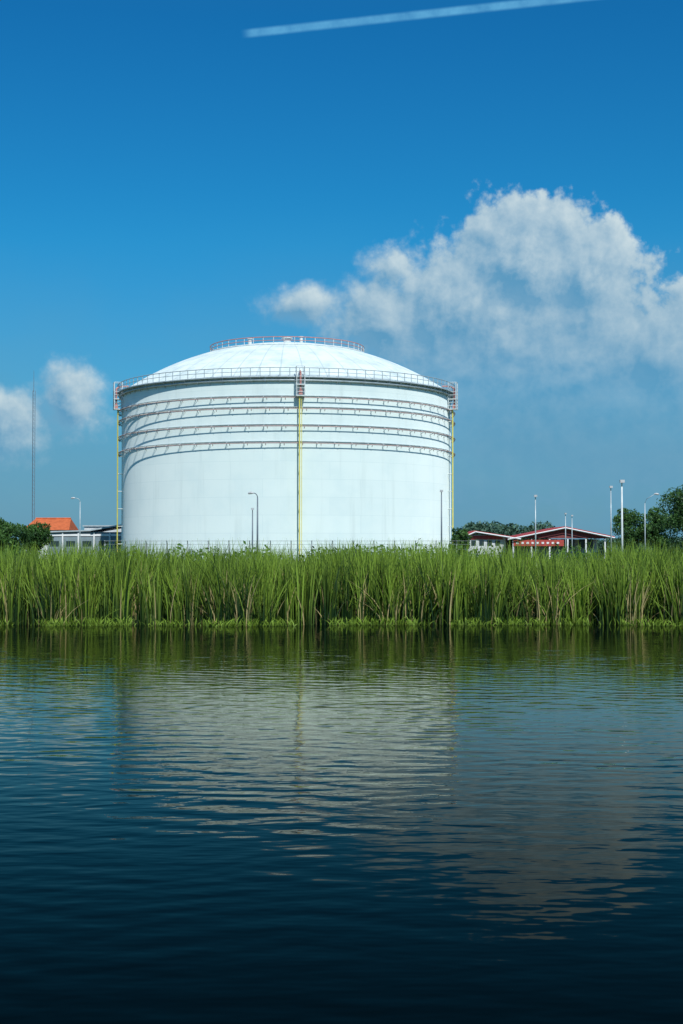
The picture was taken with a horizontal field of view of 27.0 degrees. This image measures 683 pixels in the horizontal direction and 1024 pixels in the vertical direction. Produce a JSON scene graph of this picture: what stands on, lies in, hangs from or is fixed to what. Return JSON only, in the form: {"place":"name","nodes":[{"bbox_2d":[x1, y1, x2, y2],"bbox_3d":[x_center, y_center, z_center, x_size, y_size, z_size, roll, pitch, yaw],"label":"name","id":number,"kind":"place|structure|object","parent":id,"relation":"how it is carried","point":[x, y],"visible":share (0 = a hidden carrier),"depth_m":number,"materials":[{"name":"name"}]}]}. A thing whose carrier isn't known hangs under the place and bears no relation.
{"place":"outdoors","nodes":[
{"label":"outdoors","id":0,"kind":"place"},
{"bbox_2d":[30,530,69,557],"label":"walls","id":1,"kind":"structure","parent":0,"point":[45,546],"depth_m":255.93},
{"bbox_2d":[26,519,77,529],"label":"hipped roof","id":2,"kind":"structure","parent":1,"relation":"on","point":[62,524],"depth_m":258.31,"materials":[{"name":"orange tile"}]},
{"bbox_2d":[36,518,70,518],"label":"ridge cap","id":3,"kind":"object","parent":2,"relation":"on","point":[53,518],"visible":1,"depth_m":259.93,"materials":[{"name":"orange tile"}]},
{"bbox_2d":[46,524,120,555],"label":"warehouse shed","id":4,"kind":"structure","parent":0,"point":[97,535],"depth_m":235.43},
{"bbox_2d":[50,541,120,545],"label":"windows","id":5,"kind":"structure","parent":4,"relation":"in","point":[57,542],"depth_m":235.42,"materials":[{"name":"black glass"}]},
{"bbox_2d":[1,558,670,623],"bbox_3d":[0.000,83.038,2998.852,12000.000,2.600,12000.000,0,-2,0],"label":"ground","id":6,"kind":"structure","parent":0,"point":[134,617],"depth_m":51.27,"materials":[{"name":"green plant"}]},
{"bbox_2d":[0,517,35,554],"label":"broadleaf tree","id":7,"kind":"object","parent":6,"relation":"on","point":[8,528],"visible":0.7,"depth_m":169.04,"materials":[{"name":"green plant"}]},
{"bbox_2d":[32,391,34,520],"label":"antenna mast","id":8,"kind":"object","parent":6,"relation":"on","point":[32,471],"visible":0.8,"depth_m":280.26,"materials":[{"name":"metal"}]},
{"bbox_2d":[17,522,53,552],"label":"broadleaf tree","id":9,"kind":"object","parent":6,"relation":"on","point":[40,532],"visible":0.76,"depth_m":174.34,"materials":[{"name":"green plant"}]},
{"bbox_2d":[83,525,120,531],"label":"tank farm office","id":10,"kind":"structure","parent":6,"relation":"on","point":[88,527],"depth_m":251.00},
{"bbox_2d":[251,508,253,550],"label":"street lamp","id":11,"kind":"object","parent":6,"relation":"on","point":[252,509],"visible":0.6,"depth_m":161.92,"materials":[{"name":"metal"}]},
{"bbox_2d":[248,492,257,550],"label":"street lamp","id":12,"kind":"object","parent":6,"relation":"on","point":[257,513],"visible":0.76,"depth_m":149.98,"materials":[{"name":"metal"}]},
{"bbox_2d":[113,336,457,560],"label":"storage tank","id":13,"kind":"object","parent":6,"relation":"on","point":[306,443],"visible":0.96,"depth_m":196.37,"materials":[{"name":"white metal"}]},
{"bbox_2d":[104,540,469,555],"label":"perimeter fence","id":14,"kind":"object","parent":6,"relation":"on","point":[208,544],"visible":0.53,"depth_m":164.95,"materials":[{"name":"galvanised steel"}]},
{"bbox_2d":[0,533,678,570],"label":"bushes","id":15,"kind":"object","parent":6,"relation":"on","point":[244,542],"visible":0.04,"depth_m":69.90,"materials":[{"name":"green plant"}]},
{"bbox_2d":[0,537,682,626],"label":"cattail reeds","id":16,"kind":"object","parent":6,"relation":"on","point":[341,586],"visible":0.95,"depth_m":49.71,"materials":[{"name":"green plant"}]},
{"bbox_2d":[18,521,682,557],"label":"distant trees","id":17,"kind":"object","parent":6,"relation":"on","point":[494,527],"visible":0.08,"depth_m":335.47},
{"bbox_2d":[440,490,442,538],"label":"street lamp","id":18,"kind":"object","parent":6,"relation":"on","point":[441,491],"visible":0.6,"depth_m":149.96,"materials":[{"name":"metal"}]},
{"bbox_2d":[449,527,471,554],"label":"broadleaf tree","id":19,"kind":"object","parent":6,"relation":"on","point":[457,534],"visible":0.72,"depth_m":199.10,"materials":[{"name":"green plant"}]},
{"bbox_2d":[534,495,536,551],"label":"street lamp","id":20,"kind":"object","parent":6,"relation":"on","point":[535,496],"visible":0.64,"depth_m":149.95,"materials":[{"name":"metal"}]},
{"bbox_2d":[464,526,614,558],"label":"red roof service station","id":21,"kind":"object","parent":6,"relation":"on","point":[554,532],"visible":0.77,"depth_m":300.78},
{"bbox_2d":[471,539,592,547],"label":"windows","id":22,"kind":"structure","parent":21,"relation":"in","point":[581,541],"depth_m":309.84,"materials":[{"name":"grey glass"}]},
{"bbox_2d":[564,513,566,554],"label":"street lamp","id":23,"kind":"object","parent":6,"relation":"on","point":[565,530],"visible":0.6,"depth_m":219.93,"materials":[{"name":"metal"}]},
{"bbox_2d":[609,486,612,550],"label":"street lamp","id":24,"kind":"object","parent":6,"relation":"on","point":[610,487],"visible":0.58,"depth_m":149.99,"materials":[{"name":"metal"}]},
{"bbox_2d":[620,480,624,547],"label":"street lamp","id":25,"kind":"object","parent":6,"relation":"on","point":[622,481],"visible":0.6,"depth_m":104.96,"materials":[{"name":"white metal"}]},
{"bbox_2d":[612,508,652,549],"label":"broadleaf tree","id":26,"kind":"object","parent":6,"relation":"on","point":[630,523],"visible":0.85,"depth_m":203.86,"materials":[{"name":"green plant"}]},
{"bbox_2d":[644,493,658,548],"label":"street lamp","id":27,"kind":"object","parent":6,"relation":"on","point":[645,521],"visible":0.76,"depth_m":170.01,"materials":[{"name":"metal"}]},
{"bbox_2d":[643,507,671,553],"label":"broadleaf tree","id":28,"kind":"object","parent":6,"relation":"on","point":[656,536],"visible":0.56,"depth_m":206.61,"materials":[{"name":"green plant"}]},
{"bbox_2d":[655,485,682,548],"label":"broadleaf tree","id":29,"kind":"object","parent":6,"relation":"on","point":[675,516],"visible":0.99,"depth_m":179.82,"materials":[{"name":"green plant"}]},
{"bbox_2d":[0,623,682,1023],"bbox_3d":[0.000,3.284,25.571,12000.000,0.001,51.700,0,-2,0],"label":"water","id":30,"kind":"structure","parent":0,"point":[314,823],"depth_m":13.48,"materials":[{"name":"blue liquid"}]},
{"bbox_2d":[0,0,682,541],"label":"sky","id":31,"kind":"structure","parent":0,"point":[485,197],"materials":[{"name":"blue"}]}
]}

